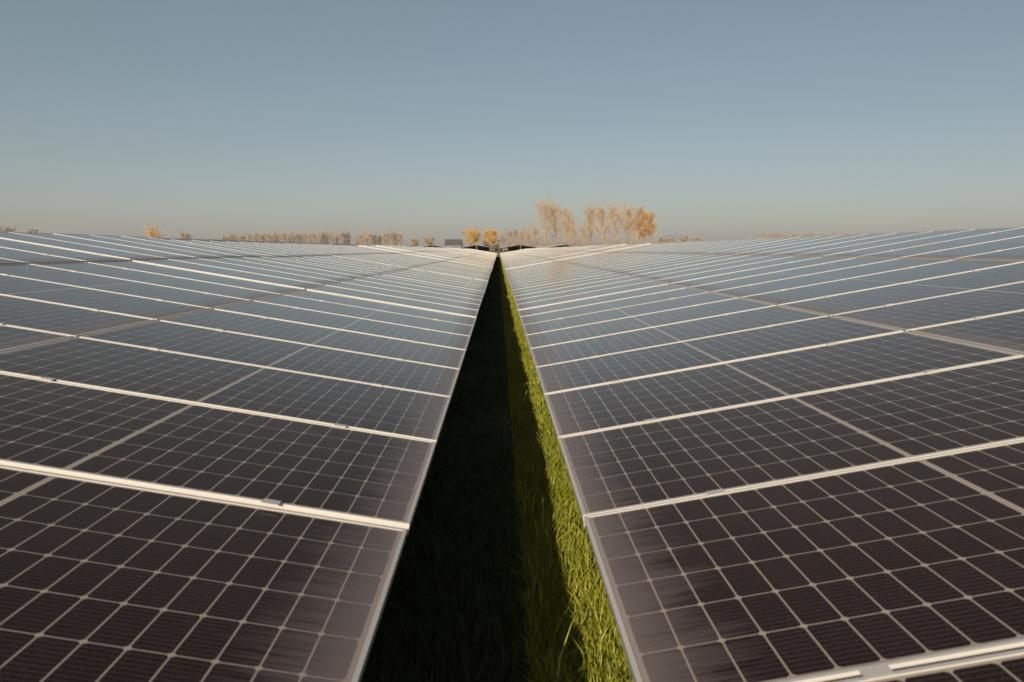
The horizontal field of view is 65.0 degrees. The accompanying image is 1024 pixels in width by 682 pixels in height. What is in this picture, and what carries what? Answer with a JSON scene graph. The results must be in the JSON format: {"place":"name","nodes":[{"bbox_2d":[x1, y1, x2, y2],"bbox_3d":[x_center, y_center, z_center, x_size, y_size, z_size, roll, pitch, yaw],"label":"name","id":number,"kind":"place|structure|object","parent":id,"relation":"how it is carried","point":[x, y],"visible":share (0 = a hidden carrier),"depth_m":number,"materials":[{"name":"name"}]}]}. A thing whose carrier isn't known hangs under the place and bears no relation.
{"place":"outdoors","nodes":[
{"label":"outdoors","id":0,"kind":"place"},
{"bbox_2d":[360,250,633,681],"bbox_3d":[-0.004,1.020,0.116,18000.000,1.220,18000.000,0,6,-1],"label":"ground","id":1,"kind":"structure","parent":0,"point":[497,420],"depth_m":4.07,"materials":[{"name":"green plant"}]},
{"bbox_2d":[0,224,16,231],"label":"tree","id":2,"kind":"object","parent":1,"relation":"on","point":[6,229],"depth_m":689.28,"materials":[{"name":"brown plant"}]},
{"bbox_2d":[27,228,42,232],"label":"tree","id":3,"kind":"object","parent":1,"relation":"on","point":[33,231],"depth_m":699.19,"materials":[{"name":"brown plant"}]},
{"bbox_2d":[140,224,165,237],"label":"tree","id":4,"kind":"object","parent":1,"relation":"on","point":[152,234],"depth_m":724.71,"materials":[{"name":"yellow plant"}]},
{"bbox_2d":[178,232,193,238],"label":"tree","id":5,"kind":"object","parent":1,"relation":"on","point":[184,235],"depth_m":723.95,"materials":[{"name":"brown plant"}]},
{"bbox_2d":[228,232,236,239],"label":"tree","id":6,"kind":"object","parent":1,"relation":"on","point":[232,236],"depth_m":725.60,"materials":[{"name":"brown plant"}]},
{"bbox_2d":[234,235,246,240],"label":"tree","id":7,"kind":"object","parent":1,"relation":"on","point":[241,237],"depth_m":720.78,"materials":[{"name":"brown plant"}]},
{"bbox_2d":[244,230,253,240],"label":"tree","id":8,"kind":"object","parent":1,"relation":"on","point":[249,237],"visible":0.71,"depth_m":960.06,"materials":[{"name":"brown plant"}]},
{"bbox_2d":[254,233,262,240],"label":"tree","id":9,"kind":"object","parent":1,"relation":"on","point":[259,237],"visible":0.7,"depth_m":950.82,"materials":[{"name":"brown plant"}]},
{"bbox_2d":[264,231,274,241],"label":"tree","id":10,"kind":"object","parent":1,"relation":"on","point":[268,238],"visible":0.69,"depth_m":954.30,"materials":[{"name":"brown plant"}]},
{"bbox_2d":[272,231,280,241],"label":"tree","id":11,"kind":"object","parent":1,"relation":"on","point":[276,235],"visible":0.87,"depth_m":975.64,"materials":[{"name":"brown plant"}]},
{"bbox_2d":[280,232,288,241],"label":"tree","id":12,"kind":"object","parent":1,"relation":"on","point":[284,237],"visible":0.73,"depth_m":955.16,"materials":[{"name":"brown plant"}]},
{"bbox_2d":[286,232,293,241],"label":"tree","id":13,"kind":"object","parent":1,"relation":"on","point":[290,237],"visible":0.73,"depth_m":964.15,"materials":[{"name":"brown plant"}]},
{"bbox_2d":[294,233,300,242],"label":"tree","id":14,"kind":"object","parent":1,"relation":"on","point":[297,237],"visible":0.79,"depth_m":966.51,"materials":[{"name":"brown plant"}]},
{"bbox_2d":[297,233,305,242],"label":"tree","id":15,"kind":"object","parent":1,"relation":"on","point":[301,240],"visible":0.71,"depth_m":971.95,"materials":[{"name":"brown plant"}]},
{"bbox_2d":[302,232,308,242],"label":"tree","id":16,"kind":"object","parent":1,"relation":"on","point":[304,238],"visible":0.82,"depth_m":972.79,"materials":[{"name":"brown plant"}]},
{"bbox_2d":[310,233,318,242],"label":"tree","id":17,"kind":"object","parent":1,"relation":"on","point":[314,235],"visible":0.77,"depth_m":958.55,"materials":[{"name":"brown plant"}]},
{"bbox_2d":[317,232,323,242],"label":"tree","id":18,"kind":"object","parent":1,"relation":"on","point":[320,237],"visible":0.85,"depth_m":959.51,"materials":[{"name":"brown plant"}]},
{"bbox_2d":[319,230,327,242],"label":"tree","id":19,"kind":"object","parent":1,"relation":"on","point":[324,237],"visible":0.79,"depth_m":968.03,"materials":[{"name":"brown plant"}]},
{"bbox_2d":[324,227,330,243],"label":"tree","id":20,"kind":"object","parent":1,"relation":"on","point":[327,236],"visible":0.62,"depth_m":981.88,"materials":[{"name":"brown plant"}]},
{"bbox_2d":[327,231,335,243],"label":"tree","id":21,"kind":"object","parent":1,"relation":"on","point":[331,236],"visible":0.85,"depth_m":958.94,"materials":[{"name":"brown plant"}]},
{"bbox_2d":[333,231,339,243],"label":"tree","id":22,"kind":"object","parent":1,"relation":"on","point":[336,238],"visible":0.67,"depth_m":973.43,"materials":[{"name":"brown plant"}]},
{"bbox_2d":[334,228,345,243],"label":"tree","id":23,"kind":"object","parent":1,"relation":"on","point":[341,236],"visible":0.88,"depth_m":953.68,"materials":[{"name":"brown plant"}]},
{"bbox_2d":[343,232,349,243],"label":"tree","id":24,"kind":"object","parent":1,"relation":"on","point":[345,235],"visible":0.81,"depth_m":962.24,"materials":[{"name":"brown plant"}]},
{"bbox_2d":[346,232,350,243],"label":"tree","id":25,"kind":"object","parent":1,"relation":"on","point":[349,237],"visible":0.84,"depth_m":966.48,"materials":[{"name":"brown plant"}]},
{"bbox_2d":[355,234,360,244],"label":"tree","id":26,"kind":"object","parent":1,"relation":"on","point":[358,239],"visible":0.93,"depth_m":981.86,"materials":[{"name":"brown plant"}]},
{"bbox_2d":[359,228,366,244],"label":"tree","id":27,"kind":"object","parent":1,"relation":"on","point":[362,237],"visible":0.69,"depth_m":977.91,"materials":[{"name":"brown plant"}]},
{"bbox_2d":[361,230,370,244],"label":"tree","id":28,"kind":"object","parent":1,"relation":"on","point":[366,239],"visible":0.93,"depth_m":962.23,"materials":[{"name":"brown plant"}]},
{"bbox_2d":[367,232,373,244],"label":"tree","id":29,"kind":"object","parent":1,"relation":"on","point":[370,238],"visible":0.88,"depth_m":959.24,"materials":[{"name":"brown plant"}]},
{"bbox_2d":[372,232,379,244],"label":"tree","id":30,"kind":"object","parent":1,"relation":"on","point":[375,240],"visible":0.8,"depth_m":969.47,"materials":[{"name":"brown plant"}]},
{"bbox_2d":[376,234,381,244],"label":"tree","id":31,"kind":"object","parent":1,"relation":"on","point":[379,239],"visible":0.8,"depth_m":980.93,"materials":[{"name":"brown plant"}]},
{"bbox_2d":[381,232,388,244],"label":"tree","id":32,"kind":"object","parent":1,"relation":"on","point":[384,236],"visible":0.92,"depth_m":967.82,"materials":[{"name":"brown plant"}]},
{"bbox_2d":[385,231,393,244],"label":"tree","id":33,"kind":"object","parent":1,"relation":"on","point":[389,237],"visible":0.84,"depth_m":970.22,"materials":[{"name":"brown plant"}]},
{"bbox_2d":[388,226,395,244],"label":"tree","id":34,"kind":"object","parent":1,"relation":"on","point":[391,241],"visible":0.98,"depth_m":963.75,"materials":[{"name":"brown plant"}]},
{"bbox_2d":[396,233,403,245],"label":"tree","id":35,"kind":"object","parent":1,"relation":"on","point":[399,237],"visible":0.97,"depth_m":956.20,"materials":[{"name":"brown plant"}]},
{"bbox_2d":[410,237,419,245],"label":"tree","id":36,"kind":"object","parent":1,"relation":"on","point":[415,241],"depth_m":699.13,"materials":[{"name":"brown plant"}]},
{"bbox_2d":[423,236,434,245],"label":"tree","id":37,"kind":"object","parent":1,"relation":"on","point":[428,241],"depth_m":709.31,"materials":[{"name":"brown plant"}]},
{"bbox_2d":[444,238,462,246],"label":"building","id":38,"kind":"structure","parent":1,"relation":"on","point":[458,242],"depth_m":590.80,"materials":[{"name":"tile"}]},
{"bbox_2d":[461,227,482,245],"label":"golden willow tree","id":39,"kind":"object","parent":1,"relation":"on","point":[472,237],"visible":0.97,"depth_m":613.14,"materials":[{"name":"yellow plant"}]},
{"bbox_2d":[462,245,496,250],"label":"solar rack","id":40,"kind":"object","parent":1,"relation":"on","point":[481,248],"visible":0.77,"depth_m":275.04,"materials":[{"name":"metal"}]},
{"bbox_2d":[481,228,500,249],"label":"golden willow tree","id":41,"kind":"object","parent":1,"relation":"on","point":[491,235],"visible":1,"depth_m":618.57,"materials":[{"name":"yellow plant"}]},
{"bbox_2d":[483,240,499,249],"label":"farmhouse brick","id":42,"kind":"object","parent":1,"relation":"on","point":[486,243],"visible":0.53,"depth_m":641.02,"materials":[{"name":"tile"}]},
{"bbox_2d":[499,229,507,249],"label":"grey bare tree","id":43,"kind":"object","parent":1,"relation":"on","point":[503,238],"visible":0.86,"depth_m":634.23,"materials":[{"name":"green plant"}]},
{"bbox_2d":[502,224,516,243],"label":"grey bare tree","id":44,"kind":"object","parent":1,"relation":"on","point":[510,236],"visible":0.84,"depth_m":634.50,"materials":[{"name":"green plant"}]},
{"bbox_2d":[510,227,520,244],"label":"grey bare tree","id":45,"kind":"object","parent":1,"relation":"on","point":[515,235],"visible":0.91,"depth_m":635.67,"materials":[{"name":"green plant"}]},
{"bbox_2d":[500,245,535,250],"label":"solar rack","id":46,"kind":"object","parent":1,"relation":"on","point":[516,247],"visible":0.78,"depth_m":264.69,"materials":[{"name":"metal"}]},
{"bbox_2d":[517,229,526,242],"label":"grey bare tree","id":47,"kind":"object","parent":1,"relation":"on","point":[520,236],"visible":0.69,"depth_m":634.78,"materials":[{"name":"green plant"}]},
{"bbox_2d":[521,227,533,243],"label":"young poplar tree","id":48,"kind":"object","parent":1,"relation":"on","point":[527,236],"visible":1,"depth_m":606.87,"materials":[{"name":"brown plant"}]},
{"bbox_2d":[531,222,540,246],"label":"young poplar tree","id":49,"kind":"object","parent":1,"relation":"on","point":[535,233],"visible":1,"depth_m":606.87,"materials":[{"name":"brown plant"}]},
{"bbox_2d":[531,194,562,244],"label":"poplar tree","id":50,"kind":"object","parent":1,"relation":"on","point":[544,221],"visible":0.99,"depth_m":612.54,"materials":[{"name":"orange plant"}]},
{"bbox_2d":[543,198,564,244],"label":"poplar tree","id":51,"kind":"object","parent":1,"relation":"on","point":[557,222],"visible":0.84,"depth_m":618.99,"materials":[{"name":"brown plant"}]},
{"bbox_2d":[547,245,569,247],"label":"solar rack","id":52,"kind":"object","parent":1,"relation":"on","point":[560,246],"visible":0.1,"depth_m":234.28,"materials":[{"name":"metal"}]},
{"bbox_2d":[538,244,570,247],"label":"solar table","id":53,"kind":"object","parent":52,"relation":"on","point":[548,246],"visible":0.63,"depth_m":258.14,"materials":[{"name":"grey glass"}]},
{"bbox_2d":[555,207,578,244],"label":"poplar tree","id":54,"kind":"object","parent":1,"relation":"on","point":[566,220],"visible":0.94,"depth_m":612.24,"materials":[{"name":"orange plant"}]},
{"bbox_2d":[567,223,577,245],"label":"young poplar tree","id":55,"kind":"object","parent":1,"relation":"on","point":[573,231],"visible":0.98,"depth_m":607.30,"materials":[{"name":"orange plant"}]},
{"bbox_2d":[578,220,589,244],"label":"young poplar tree","id":56,"kind":"object","parent":1,"relation":"on","point":[583,234],"visible":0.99,"depth_m":606.74,"materials":[{"name":"orange plant"}]},
{"bbox_2d":[580,204,599,244],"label":"poplar tree","id":57,"kind":"object","parent":1,"relation":"on","point":[589,212],"visible":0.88,"depth_m":619.09,"materials":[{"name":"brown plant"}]},
{"bbox_2d":[590,198,616,242],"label":"poplar tree","id":58,"kind":"object","parent":1,"relation":"on","point":[601,212],"visible":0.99,"depth_m":609.89,"materials":[{"name":"orange plant"}]},
{"bbox_2d":[599,189,631,242],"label":"poplar tree","id":59,"kind":"object","parent":1,"relation":"on","point":[614,222],"visible":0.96,"depth_m":613.49,"materials":[{"name":"orange plant"}]},
{"bbox_2d":[618,201,636,243],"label":"poplar tree","id":60,"kind":"object","parent":1,"relation":"on","point":[626,225],"visible":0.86,"depth_m":620.23,"materials":[{"name":"orange plant"}]},
{"bbox_2d":[627,204,645,240],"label":"poplar tree","id":61,"kind":"object","parent":1,"relation":"on","point":[637,232],"visible":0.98,"depth_m":614.39,"materials":[{"name":"orange plant"}]},
{"bbox_2d":[627,206,658,242],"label":"tree","id":62,"kind":"object","parent":1,"relation":"on","point":[649,226],"visible":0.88,"depth_m":615.93,"materials":[{"name":"orange plant"}]},
{"bbox_2d":[657,236,666,242],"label":"tree","id":63,"kind":"object","parent":1,"relation":"on","point":[662,239],"depth_m":723.24,"materials":[{"name":"brown plant"}]},
{"bbox_2d":[667,236,676,241],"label":"tree","id":64,"kind":"object","parent":1,"relation":"on","point":[669,239],"depth_m":701.15,"materials":[{"name":"brown plant"}]},
{"bbox_2d":[679,235,688,241],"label":"tree","id":65,"kind":"object","parent":1,"relation":"on","point":[684,239],"depth_m":735.98,"materials":[{"name":"brown plant"}]},
{"bbox_2d":[689,236,701,240],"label":"tree","id":66,"kind":"object","parent":1,"relation":"on","point":[696,239],"depth_m":724.95,"materials":[{"name":"brown plant"}]},
{"bbox_2d":[0,0,1023,249],"label":"sky","id":67,"kind":"structure","parent":0,"point":[203,119],"materials":[{"name":"blue"}]},
{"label":"solar panel rack","id":68,"kind":"object","parent":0,"visible":0},
{"bbox_2d":[423,245,460,247],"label":"solar table","id":69,"kind":"object","parent":68,"relation":"on","point":[446,246],"visible":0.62,"depth_m":250.63,"materials":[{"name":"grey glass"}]},
{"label":"solar rack","id":70,"kind":"object","parent":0,"visible":0},
{"bbox_2d":[0,232,496,681],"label":"solar table","id":71,"kind":"object","parent":70,"relation":"on","point":[216,456],"visible":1,"depth_m":2.80,"materials":[{"name":"black glass"}]},
{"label":"solar rack","id":72,"kind":"object","parent":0,"visible":0},
{"bbox_2d":[500,227,1023,681],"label":"solar table","id":73,"kind":"object","parent":72,"relation":"on","point":[793,459],"visible":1,"depth_m":2.74,"materials":[{"name":"black glass"}]}
]}

